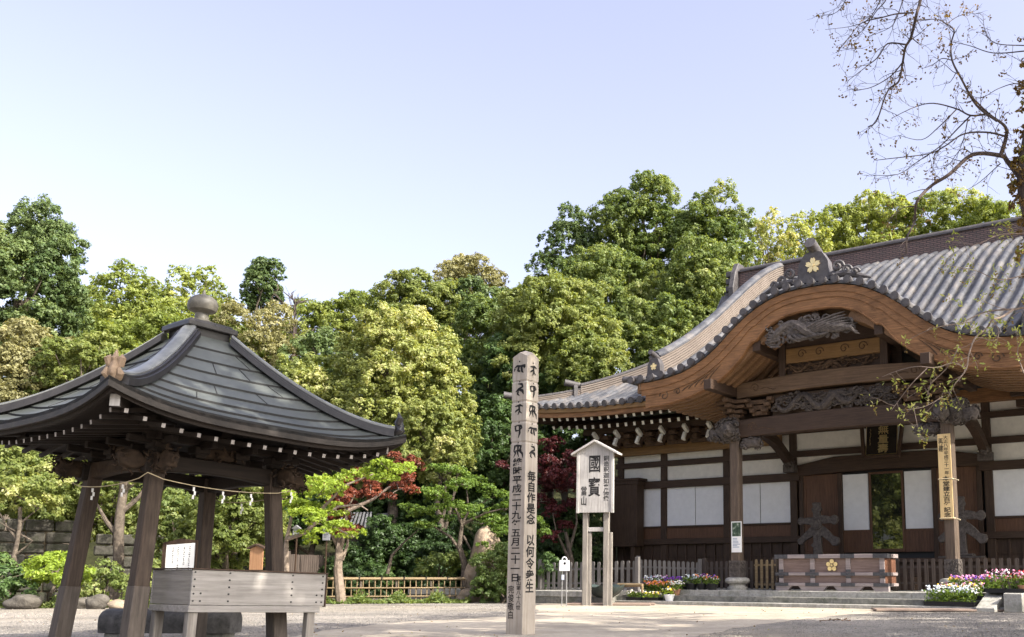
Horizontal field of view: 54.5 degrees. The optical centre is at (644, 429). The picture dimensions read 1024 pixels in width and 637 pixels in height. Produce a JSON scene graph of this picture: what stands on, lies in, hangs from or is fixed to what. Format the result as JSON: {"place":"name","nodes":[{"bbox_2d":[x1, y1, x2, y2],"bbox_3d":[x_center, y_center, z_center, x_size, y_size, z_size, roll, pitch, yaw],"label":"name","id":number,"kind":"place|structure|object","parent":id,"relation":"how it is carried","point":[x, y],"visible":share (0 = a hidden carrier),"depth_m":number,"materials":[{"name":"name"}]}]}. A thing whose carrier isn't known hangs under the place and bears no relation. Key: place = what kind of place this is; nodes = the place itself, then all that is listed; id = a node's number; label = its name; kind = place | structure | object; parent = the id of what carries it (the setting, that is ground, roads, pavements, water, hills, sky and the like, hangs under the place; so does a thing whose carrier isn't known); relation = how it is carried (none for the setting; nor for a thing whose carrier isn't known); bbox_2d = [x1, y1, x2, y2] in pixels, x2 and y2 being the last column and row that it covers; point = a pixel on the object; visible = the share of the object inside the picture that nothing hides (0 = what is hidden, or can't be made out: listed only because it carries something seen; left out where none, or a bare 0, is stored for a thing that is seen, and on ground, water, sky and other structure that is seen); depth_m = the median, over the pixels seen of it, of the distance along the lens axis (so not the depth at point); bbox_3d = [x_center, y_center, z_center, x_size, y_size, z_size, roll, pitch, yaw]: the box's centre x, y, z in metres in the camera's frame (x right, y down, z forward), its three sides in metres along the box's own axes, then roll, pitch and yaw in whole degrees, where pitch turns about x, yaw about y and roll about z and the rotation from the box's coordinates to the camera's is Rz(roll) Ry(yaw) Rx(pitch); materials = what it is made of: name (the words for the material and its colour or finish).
{"place":"outdoors","nodes":[
{"label":"outdoors","id":0,"kind":"place"},
{"bbox_2d":[18,457,617,596],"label":"hill","id":1,"kind":"structure","parent":0,"point":[91,558],"depth_m":52.22,"materials":[{"name":"green plant"}]},
{"bbox_2d":[0,315,79,530],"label":"broadleaf tree","id":2,"kind":"object","parent":1,"relation":"on","point":[16,351],"visible":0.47,"depth_m":41.95,"materials":[{"name":"green plant"}]},
{"bbox_2d":[0,193,95,379],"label":"broadleaf tree","id":3,"kind":"object","parent":1,"relation":"on","point":[33,251],"visible":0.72,"depth_m":46.99,"materials":[{"name":"green plant"}]},
{"bbox_2d":[22,329,120,544],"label":"broadleaf tree","id":4,"kind":"object","parent":1,"relation":"on","point":[91,352],"visible":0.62,"depth_m":41.28,"materials":[{"name":"green plant"}]},
{"bbox_2d":[74,257,189,488],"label":"broadleaf tree","id":5,"kind":"object","parent":1,"relation":"on","point":[136,288],"visible":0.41,"depth_m":58.17,"materials":[{"name":"green plant"}]},
{"bbox_2d":[78,310,229,354],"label":"broadleaf tree","id":6,"kind":"object","parent":1,"relation":"on","point":[150,323],"visible":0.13,"depth_m":52.17,"materials":[{"name":"green plant"}]},
{"bbox_2d":[145,264,245,474],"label":"broadleaf tree","id":7,"kind":"object","parent":1,"relation":"on","point":[192,285],"visible":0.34,"depth_m":61.37,"materials":[{"name":"green plant"}]},
{"bbox_2d":[209,308,290,360],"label":"broadleaf tree","id":8,"kind":"object","parent":1,"relation":"on","point":[241,332],"visible":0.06,"depth_m":57.01,"materials":[{"name":"green plant"}]},
{"bbox_2d":[209,297,301,372],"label":"tree","id":9,"kind":"object","parent":1,"relation":"on","point":[270,322],"visible":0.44,"depth_m":56.62,"materials":[{"name":"green plant"}]},
{"bbox_2d":[239,256,287,330],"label":"broadleaf tree","id":10,"kind":"object","parent":1,"relation":"on","point":[260,271],"visible":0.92,"depth_m":61.70,"materials":[{"name":"green plant"}]},
{"bbox_2d":[272,286,320,372],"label":"bare tree","id":11,"kind":"object","parent":1,"relation":"on","point":[294,314],"visible":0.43,"depth_m":61.56,"materials":[{"name":"brown plant"}]},
{"bbox_2d":[275,296,339,356],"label":"broadleaf tree","id":12,"kind":"object","parent":1,"relation":"on","point":[311,305],"visible":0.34,"depth_m":63.97,"materials":[{"name":"green plant"}]},
{"bbox_2d":[289,551,330,572],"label":"plank fence","id":13,"kind":"object","parent":1,"relation":"on","point":[309,563],"visible":0.5,"depth_m":42.91,"materials":[{"name":"wood"}]},
{"bbox_2d":[275,325,357,376],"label":"broadleaf tree","id":14,"kind":"object","parent":1,"relation":"on","point":[322,342],"visible":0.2,"depth_m":55.72,"materials":[{"name":"green plant"}]},
{"bbox_2d":[274,351,369,554],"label":"broadleaf tree","id":15,"kind":"object","parent":1,"relation":"on","point":[314,378],"visible":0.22,"depth_m":45.73,"materials":[{"name":"green plant"}]},
{"bbox_2d":[282,471,374,554],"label":"camellia shrub","id":16,"kind":"object","parent":1,"relation":"on","point":[297,520],"visible":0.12,"depth_m":45.04,"materials":[{"name":"green plant"}]},
{"bbox_2d":[306,288,393,349],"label":"broadleaf tree","id":17,"kind":"object","parent":1,"relation":"on","point":[345,307],"visible":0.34,"depth_m":63.93,"materials":[{"name":"green plant"}]},
{"bbox_2d":[306,300,477,572],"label":"broadleaf tree","id":18,"kind":"object","parent":1,"relation":"on","point":[376,370],"visible":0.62,"depth_m":44.58,"materials":[{"name":"green plant"}]},
{"bbox_2d":[345,449,458,543],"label":"camellia shrub","id":19,"kind":"object","parent":1,"relation":"on","point":[380,506],"visible":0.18,"depth_m":44.69,"materials":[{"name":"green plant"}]},
{"bbox_2d":[367,267,475,337],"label":"broadleaf tree","id":20,"kind":"object","parent":1,"relation":"on","point":[434,296],"visible":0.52,"depth_m":62.40,"materials":[{"name":"green plant"}]},
{"bbox_2d":[400,389,483,585],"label":"broadleaf tree","id":21,"kind":"object","parent":1,"relation":"on","point":[451,448],"visible":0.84,"depth_m":42.94,"materials":[{"name":"green plant"}]},
{"bbox_2d":[393,323,492,416],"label":"broadleaf tree","id":22,"kind":"object","parent":1,"relation":"on","point":[471,390],"visible":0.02,"depth_m":57.84,"materials":[{"name":"green plant"}]},
{"bbox_2d":[426,252,509,390],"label":"broadleaf tree","id":23,"kind":"object","parent":1,"relation":"on","point":[455,267],"visible":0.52,"depth_m":69.31,"materials":[{"name":"green plant"}]},
{"bbox_2d":[450,288,510,422],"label":"broadleaf tree","id":24,"kind":"object","parent":1,"relation":"on","point":[473,352],"visible":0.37,"depth_m":53.70,"materials":[{"name":"green plant"}]},
{"bbox_2d":[448,274,530,337],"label":"broadleaf tree","id":25,"kind":"object","parent":1,"relation":"on","point":[475,282],"visible":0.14,"depth_m":63.04,"materials":[{"name":"green plant"}]},
{"bbox_2d":[443,394,552,527],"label":"broadleaf tree","id":26,"kind":"object","parent":1,"relation":"on","point":[494,429],"visible":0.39,"depth_m":45.68,"materials":[{"name":"green plant"}]},
{"bbox_2d":[471,330,574,475],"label":"broadleaf tree","id":27,"kind":"object","parent":1,"relation":"on","point":[487,377],"visible":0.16,"depth_m":49.94,"materials":[{"name":"green plant"}]},
{"bbox_2d":[477,268,627,518],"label":"broadleaf tree","id":28,"kind":"object","parent":1,"relation":"on","point":[548,320],"visible":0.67,"depth_m":49.80,"materials":[{"name":"green plant"}]},
{"bbox_2d":[524,201,602,430],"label":"broadleaf tree","id":29,"kind":"object","parent":1,"relation":"on","point":[582,235],"visible":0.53,"depth_m":67.79,"materials":[{"name":"green plant"}]},
{"bbox_2d":[536,499,610,586],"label":"camellia shrub","id":30,"kind":"object","parent":1,"relation":"on","point":[549,545],"visible":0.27,"depth_m":41.41,"materials":[{"name":"green plant"}]},
{"bbox_2d":[537,379,612,502],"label":"broadleaf tree","id":31,"kind":"object","parent":1,"relation":"on","point":[576,443],"visible":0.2,"depth_m":47.31,"materials":[{"name":"plant"}]},
{"bbox_2d":[538,333,634,584],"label":"broadleaf tree","id":32,"kind":"object","parent":1,"relation":"on","point":[587,361],"visible":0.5,"depth_m":47.06,"materials":[{"name":"green plant"}]},
{"bbox_2d":[552,243,666,350],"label":"broadleaf tree","id":33,"kind":"object","parent":1,"relation":"on","point":[622,274],"visible":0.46,"depth_m":60.44,"materials":[{"name":"green plant"}]},
{"bbox_2d":[585,169,686,288],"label":"broadleaf tree","id":34,"kind":"object","parent":1,"relation":"on","point":[620,228],"visible":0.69,"depth_m":67.08,"materials":[{"name":"green plant"}]},
{"bbox_2d":[618,291,694,371],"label":"broadleaf tree","id":35,"kind":"object","parent":1,"relation":"on","point":[654,326],"visible":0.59,"depth_m":54.28,"materials":[{"name":"green plant"}]},
{"bbox_2d":[641,231,741,340],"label":"broadleaf tree","id":36,"kind":"object","parent":1,"relation":"on","point":[707,267],"visible":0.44,"depth_m":58.05,"materials":[{"name":"green plant"}]},
{"bbox_2d":[659,177,762,297],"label":"broadleaf tree","id":37,"kind":"object","parent":1,"relation":"on","point":[711,222],"visible":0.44,"depth_m":65.99,"materials":[{"name":"green plant"}]},
{"bbox_2d":[747,206,799,265],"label":"broadleaf tree","id":38,"kind":"object","parent":1,"relation":"on","point":[762,229],"visible":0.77,"depth_m":72.46,"materials":[{"name":"yellow plant"}]},
{"bbox_2d":[779,208,837,259],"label":"broadleaf tree","id":39,"kind":"object","parent":1,"relation":"on","point":[805,230],"visible":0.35,"depth_m":75.90,"materials":[{"name":"green plant"}]},
{"bbox_2d":[815,189,929,250],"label":"broadleaf tree","id":40,"kind":"object","parent":1,"relation":"on","point":[854,217],"visible":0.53,"depth_m":77.19,"materials":[{"name":"green plant"}]},
{"bbox_2d":[901,184,1021,236],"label":"broadleaf tree","id":41,"kind":"object","parent":1,"relation":"on","point":[977,210],"visible":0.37,"depth_m":76.18,"materials":[{"name":"green plant"}]},
{"bbox_2d":[0,597,1023,636],"bbox_3d":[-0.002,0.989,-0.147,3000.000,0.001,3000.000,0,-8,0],"label":"ground","id":42,"kind":"structure","parent":0,"point":[500,604],"depth_m":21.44,"materials":[{"name":"gravel"}]},
{"bbox_2d":[0,551,38,600],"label":"shrub","id":43,"kind":"object","parent":42,"relation":"on","point":[15,584],"visible":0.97,"depth_m":28.73,"materials":[{"name":"green plant"}]},
{"bbox_2d":[2,594,42,608],"bbox_3d":[-17.788,4.984,28.064,0.987,0.511,0.786,0,-8,0],"label":"garden rock","id":44,"kind":"object","parent":42,"relation":"on","point":[25,601],"visible":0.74,"depth_m":27.77,"materials":[{"name":"stone"}]},
{"bbox_2d":[0,460,73,594],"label":"old tree","id":45,"kind":"object","parent":42,"relation":"on","point":[31,485],"visible":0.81,"depth_m":31.92,"materials":[{"name":"green plant"}]},
{"bbox_2d":[0,518,73,601],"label":"stone wall","id":46,"kind":"structure","parent":42,"relation":"on","point":[42,535],"depth_m":34.86,"materials":[{"name":"stone"}]},
{"bbox_2d":[0,444,97,545],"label":"broadleaf tree","id":47,"kind":"object","parent":42,"relation":"on","point":[31,459],"visible":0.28,"depth_m":35.07,"materials":[{"name":"green plant"}]},
{"bbox_2d":[11,550,95,601],"bbox_3d":[-17.575,4.442,29.054,1.860,1.835,3.401,7,-11,-38],"label":"azalea shrub","id":48,"kind":"object","parent":42,"relation":"on","point":[53,569],"visible":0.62,"depth_m":28.44,"materials":[{"name":"green plant"}]},
{"bbox_2d":[85,594,109,608],"bbox_3d":[-15.709,5.018,28.137,0.609,0.572,0.519,-5,-10,32],"label":"garden rock","id":49,"kind":"object","parent":42,"relation":"on","point":[98,601],"visible":0.71,"depth_m":28.02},
{"bbox_2d":[54,481,142,593],"bbox_3d":[-20.210,3.477,36.851,3.614,6.170,3.357,6,-11,-36],"label":"broadleaf tree","id":50,"kind":"object","parent":42,"relation":"on","point":[107,494],"visible":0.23,"depth_m":36.54,"materials":[{"name":"green plant"}]},
{"bbox_2d":[79,558,129,596],"bbox_3d":[-16.328,4.711,29.940,1.389,1.579,1.995,-7,-11,38],"label":"shrub","id":51,"kind":"object","parent":42,"relation":"on","point":[114,577],"visible":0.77,"depth_m":29.69,"materials":[{"name":"green plant"}]},
{"bbox_2d":[97,481,141,599],"bbox_3d":[-17.447,2.814,33.196,2.598,6.274,3.246,0,-8,0],"label":"old tree","id":52,"kind":"object","parent":42,"relation":"on","point":[117,528],"visible":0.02,"depth_m":32.79,"materials":[{"name":"grey plant"}]},
{"bbox_2d":[92,534,165,591],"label":"stone wall","id":53,"kind":"structure","parent":42,"relation":"on","point":[104,545],"depth_m":35.78,"materials":[{"name":"stone"}]},
{"bbox_2d":[97,608,241,636],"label":"stone bench","id":54,"kind":"object","parent":42,"relation":"on","point":[224,624],"visible":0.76,"depth_m":14.69,"materials":[{"name":"stone"}]},
{"bbox_2d":[129,487,212,568],"bbox_3d":[-15.134,3.771,31.868,2.506,4.009,2.772,0,-8,0],"label":"broadleaf shrub","id":55,"kind":"object","parent":42,"relation":"on","point":[172,502],"visible":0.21,"depth_m":31.42,"materials":[{"name":"green plant"}]},
{"bbox_2d":[0,290,406,636],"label":"pavilion","id":56,"kind":"structure","parent":42,"relation":"on","point":[198,393],"depth_m":12.81,"materials":[{"name":"grey wood"}]},
{"bbox_2d":[72,472,292,513],"bbox_3d":[-6.225,0.912,13.233,1.996,0.281,2.024,-7,-13,36],"label":"straw rope","id":57,"kind":"object","parent":56,"relation":"hanging from","point":[122,492],"visible":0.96,"depth_m":12.66,"materials":[{"name":"beige fabric"}]},
{"bbox_2d":[169,487,288,569],"bbox_3d":[-13.149,3.587,30.855,3.308,4.205,2.902,-3,-9,21],"label":"broadleaf shrub","id":58,"kind":"object","parent":42,"relation":"on","point":[235,536],"visible":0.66,"depth_m":30.39,"materials":[{"name":"green plant"}]},
{"bbox_2d":[149,568,328,636],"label":"wash basin","id":59,"kind":"object","parent":42,"relation":"on","point":[190,592],"visible":0.99,"depth_m":12.14,"materials":[{"name":"grey wood"}]},
{"bbox_2d":[161,538,197,567],"bbox_3d":[-5.824,1.595,12.292,0.443,0.448,0.030,-4,-16,2],"label":"notice board","id":60,"kind":"object","parent":59,"relation":"on","point":[180,553],"visible":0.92,"depth_m":12.29,"materials":[{"name":"white paper"}]},
{"bbox_2d":[247,544,264,569],"bbox_3d":[-10.769,4.101,27.170,0.540,1.840,0.200,-2,-9,13],"label":"garden sign","id":61,"kind":"object","parent":42,"relation":"on","point":[256,556],"visible":0.8,"depth_m":27.21,"materials":[{"name":"wood"}]},
{"bbox_2d":[282,456,416,571],"bbox_3d":[-8.876,3.028,29.027,4.027,4.666,4.120,0,-8,0],"label":"maple tree","id":62,"kind":"object","parent":42,"relation":"on","point":[314,513],"visible":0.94,"depth_m":28.51,"materials":[{"name":"green plant"}]},
{"bbox_2d":[309,451,425,603],"bbox_3d":[-9.691,3.314,33.739,3.874,5.486,6.407,3,-9,-18],"label":"maple tree","id":63,"kind":"object","parent":42,"relation":"on","point":[351,493],"visible":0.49,"depth_m":33.56,"materials":[{"name":"red plant"}]},
{"bbox_2d":[317,513,429,598],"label":"camellia shrub","id":64,"kind":"object","parent":42,"relation":"on","point":[367,561],"visible":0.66,"depth_m":41.73,"materials":[{"name":"green plant"}]},
{"bbox_2d":[326,576,465,599],"bbox_3d":[-8.938,5.800,35.346,5.027,0.992,0.192,3,-9,-19],"label":"bamboo fence","id":65,"kind":"object","parent":42,"relation":"on","point":[397,579],"visible":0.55,"depth_m":35.40,"materials":[{"name":"beige wood"}]},
{"bbox_2d":[326,587,471,603],"bbox_3d":[-8.746,5.864,34.460,5.491,0.641,2.602,2,-9,-14],"label":"ground cover","id":66,"kind":"object","parent":42,"relation":"on","point":[434,597],"visible":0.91,"depth_m":34.10,"materials":[{"name":"green plant"}]},
{"bbox_2d":[382,509,474,597],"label":"camellia shrub","id":67,"kind":"object","parent":42,"relation":"on","point":[433,537],"visible":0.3,"depth_m":42.19,"materials":[{"name":"green plant"}]},
{"bbox_2d":[411,549,468,586],"bbox_3d":[-7.986,5.702,38.189,2.313,2.107,1.654,0,-8,0],"label":"shrub","id":68,"kind":"object","parent":42,"relation":"on","point":[432,559],"visible":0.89,"depth_m":38.10,"materials":[{"name":"green plant"}]},
{"bbox_2d":[386,463,551,588],"bbox_3d":[-6.580,3.897,37.139,6.391,5.302,3.642,0,-8,0],"label":"maple tree","id":69,"kind":"object","parent":42,"relation":"on","point":[493,521],"visible":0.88,"depth_m":37.10,"materials":[{"name":"green plant"}]},
{"bbox_2d":[463,525,506,601],"bbox_3d":[-5.832,5.312,36.624,1.521,3.412,1.491,8,-11,-42],"label":"standing boulder","id":70,"kind":"object","parent":42,"relation":"on","point":[484,533],"visible":0.34,"depth_m":36.34,"materials":[{"name":"stone"}]},
{"bbox_2d":[468,541,507,602],"bbox_3d":[-5.213,5.119,35.202,2.240,2.385,2.422,0,-8,0],"label":"clipped shrub","id":71,"kind":"object","parent":42,"relation":"on","point":[496,580],"visible":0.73,"depth_m":34.49,"materials":[{"name":"green plant"}]},
{"bbox_2d":[444,496,553,578],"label":"camellia shrub","id":72,"kind":"object","parent":42,"relation":"on","point":[504,538],"visible":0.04,"depth_m":42.00,"materials":[{"name":"green plant"}]},
{"bbox_2d":[408,588,630,603],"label":"terrace wall","id":73,"kind":"structure","parent":42,"relation":"on","point":[548,596],"depth_m":34.66,"materials":[{"name":"stone"}]},
{"bbox_2d":[538,557,639,590],"bbox_3d":[-2.016,5.167,34.959,4.292,1.159,0.140,-5,-10,30],"label":"picket fence","id":74,"kind":"object","parent":73,"relation":"on","point":[635,568],"visible":0.69,"depth_m":35.03,"materials":[{"name":"wood"}]},
{"bbox_2d":[506,351,538,634],"bbox_3d":[-2.099,1.073,17.026,0.361,4.980,0.363,-5,-10,31],"label":"memorial post","id":75,"kind":"object","parent":42,"relation":"on","point":[521,591],"visible":0.99,"depth_m":16.88,"materials":[{"name":"grey wood"}]},
{"bbox_2d":[495,435,577,587],"bbox_3d":[-4.138,3.618,40.320,3.989,6.807,4.794,0,-8,0],"label":"maple tree","id":76,"kind":"object","parent":42,"relation":"on","point":[550,474],"visible":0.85,"depth_m":39.89,"materials":[{"name":"red plant"}]},
{"bbox_2d":[536,548,561,589],"bbox_3d":[-3.694,5.491,36.706,1.533,2.083,2.490,6,-10,-36],"label":"shrub","id":77,"kind":"object","parent":42,"relation":"on","point":[546,558],"visible":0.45,"depth_m":35.94,"materials":[{"name":"green plant"}]},
{"bbox_2d":[571,439,621,605],"bbox_3d":[-1.596,3.102,32.458,1.634,5.506,0.520,-2,-9,16],"label":"sign board","id":78,"kind":"object","parent":42,"relation":"on","point":[595,478],"visible":1,"depth_m":32.44,"materials":[{"name":"white wood"}]},
{"bbox_2d":[503,216,1023,611],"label":"temple hall","id":79,"kind":"structure","parent":42,"relation":"on","point":[745,402],"depth_m":35.10,"materials":[{"name":"wood"}]},
{"bbox_2d":[636,556,701,588],"bbox_3d":[0.913,5.230,35.759,2.384,1.200,0.140,-1,-8,5],"label":"picket fence","id":80,"kind":"object","parent":79,"relation":"on","point":[698,568],"visible":0.65,"depth_m":35.75,"materials":[{"name":"wood"}]},
{"bbox_2d":[731,521,741,551],"bbox_3d":[3.228,3.762,34.213,0.400,1.070,0.017,-5,-10,33],"label":"poster","id":81,"kind":"object","parent":79,"relation":"attached to","point":[736,534],"visible":1,"depth_m":34.20,"materials":[{"name":"white paper"}]},
{"bbox_2d":[702,558,777,589],"bbox_3d":[3.400,5.172,35.058,2.965,1.120,0.140,-5,-10,33],"label":"picket fence","id":82,"kind":"object","parent":79,"relation":"on","point":[705,567],"visible":0.58,"depth_m":35.33,"materials":[{"name":"wood"}]},
{"bbox_2d":[754,559,775,588],"bbox_3d":[4.212,5.059,34.196,0.829,1.031,0.090,-5,-10,33],"label":"picket fence","id":83,"kind":"object","parent":79,"relation":"on","point":[767,584],"visible":0.95,"depth_m":34.16,"materials":[{"name":"beige wood"}]},
{"bbox_2d":[797,502,839,553],"bbox_3d":[6.519,3.828,36.657,1.680,2.200,0.550,-5,-10,33],"label":"carved stand","id":84,"kind":"object","parent":79,"relation":"on","point":[817,531],"visible":0.87,"depth_m":36.58,"materials":[{"name":"grey wood"}]},
{"bbox_2d":[774,553,898,591],"bbox_3d":[6.339,4.737,32.352,3.920,1.194,1.146,-5,-10,33],"label":"offering box","id":85,"kind":"object","parent":79,"relation":"on","point":[838,572],"visible":0.99,"depth_m":31.81,"materials":[{"name":"brown wood"}]},
{"bbox_2d":[843,474,870,551],"bbox_3d":[8.061,3.190,37.238,1.074,2.960,0.080,-5,-10,33],"label":"door","id":86,"kind":"structure","parent":79,"relation":"in","point":[856,532],"depth_m":37.22,"materials":[{"name":"white paint"}]},
{"bbox_2d":[860,425,903,459],"bbox_3d":[8.807,0.368,36.354,1.716,1.470,0.170,-5,-20,33],"label":"plaque","id":87,"kind":"object","parent":79,"relation":"hanging from","point":[882,441],"visible":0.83,"depth_m":36.30,"materials":[{"name":"black paint"}]},
{"bbox_2d":[868,470,905,551],"bbox_3d":[9.067,3.074,36.581,1.320,3.000,0.110,-5,-10,33],"label":"glass door","id":88,"kind":"structure","parent":79,"relation":"in","point":[886,488],"depth_m":36.56,"materials":[{"name":"black"}]},
{"bbox_2d":[904,470,933,551],"bbox_3d":[10.077,2.999,35.931,1.074,2.960,0.080,-5,-10,33],"label":"door","id":89,"kind":"structure","parent":79,"relation":"in","point":[919,531],"depth_m":35.92,"materials":[{"name":"white paint"}]},
{"bbox_2d":[937,433,960,519],"bbox_3d":[9.429,1.482,30.407,0.662,2.707,0.106,-5,-10,33],"label":"banner board","id":90,"kind":"object","parent":79,"relation":"attached to","point":[945,477],"visible":1,"depth_m":30.42,"materials":[{"name":"yellow wood"}]},
{"bbox_2d":[921,584,978,605],"bbox_3d":[8.876,4.801,28.369,1.595,0.607,0.564,-6,-10,35],"label":"flower tray","id":91,"kind":"object","parent":79,"relation":"on","point":[945,601],"visible":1,"depth_m":28.28,"materials":[{"name":"green plant"}]},
{"bbox_2d":[892,558,1023,590],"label":"picket fence","id":92,"kind":"object","parent":79,"relation":"on","point":[993,566],"visible":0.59,"depth_m":31.68,"materials":[{"name":"wood"}]},
{"bbox_2d":[938,496,987,557],"bbox_3d":[10.964,3.409,33.776,1.680,2.200,0.550,-5,-10,33],"label":"carved stand","id":93,"kind":"object","parent":79,"relation":"on","point":[965,527],"visible":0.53,"depth_m":33.62,"materials":[{"name":"grey wood"}]},
{"bbox_2d":[950,574,1002,591],"bbox_3d":[9.826,4.552,29.003,1.512,0.528,0.549,-6,-10,34],"label":"flower tray","id":94,"kind":"object","parent":79,"relation":"on","point":[973,578],"visible":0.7,"depth_m":28.96,"materials":[{"name":"pink plant"}]},
{"bbox_2d":[810,0,1023,448],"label":"foreground tree","id":95,"kind":"object","parent":42,"relation":"on","point":[1015,185],"visible":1,"depth_m":15.28,"materials":[{"name":"brown plant"}]},
{"bbox_2d":[871,608,1003,610],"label":"plank ramp","id":96,"kind":"structure","parent":42,"relation":"on","point":[919,609],"depth_m":27.14,"materials":[{"name":"stone"}]},
{"bbox_2d":[1003,593,1023,612],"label":"terrace wall","id":97,"kind":"structure","parent":42,"relation":"on","point":[1013,602],"depth_m":26.90,"materials":[{"name":"stone"}]},
{"bbox_2d":[983,569,1023,592],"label":"flower tray","id":98,"kind":"object","parent":97,"relation":"on","point":[994,589],"visible":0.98,"depth_m":27.80,"materials":[{"name":"green plant"}]},
{"bbox_2d":[0,0,1023,437],"label":"sky","id":99,"kind":"structure","parent":0,"point":[348,144],"materials":[{"name":"blue"}]},
{"bbox_2d":[292,603,889,636],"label":"path","id":100,"kind":"structure","parent":0,"point":[557,620],"depth_m":20.73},
{"bbox_2d":[567,602,654,604],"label":"plank ramp","id":101,"kind":"structure","parent":100,"relation":"on","point":[620,603],"depth_m":32.21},
{"bbox_2d":[592,584,624,602],"bbox_3d":[-1.316,5.567,32.913,1.417,0.708,1.050,-5,-10,33],"label":"bronze bowl","id":102,"kind":"object","parent":101,"relation":"on","point":[597,591],"visible":0.61,"depth_m":32.67,"materials":[{"name":"metal"}]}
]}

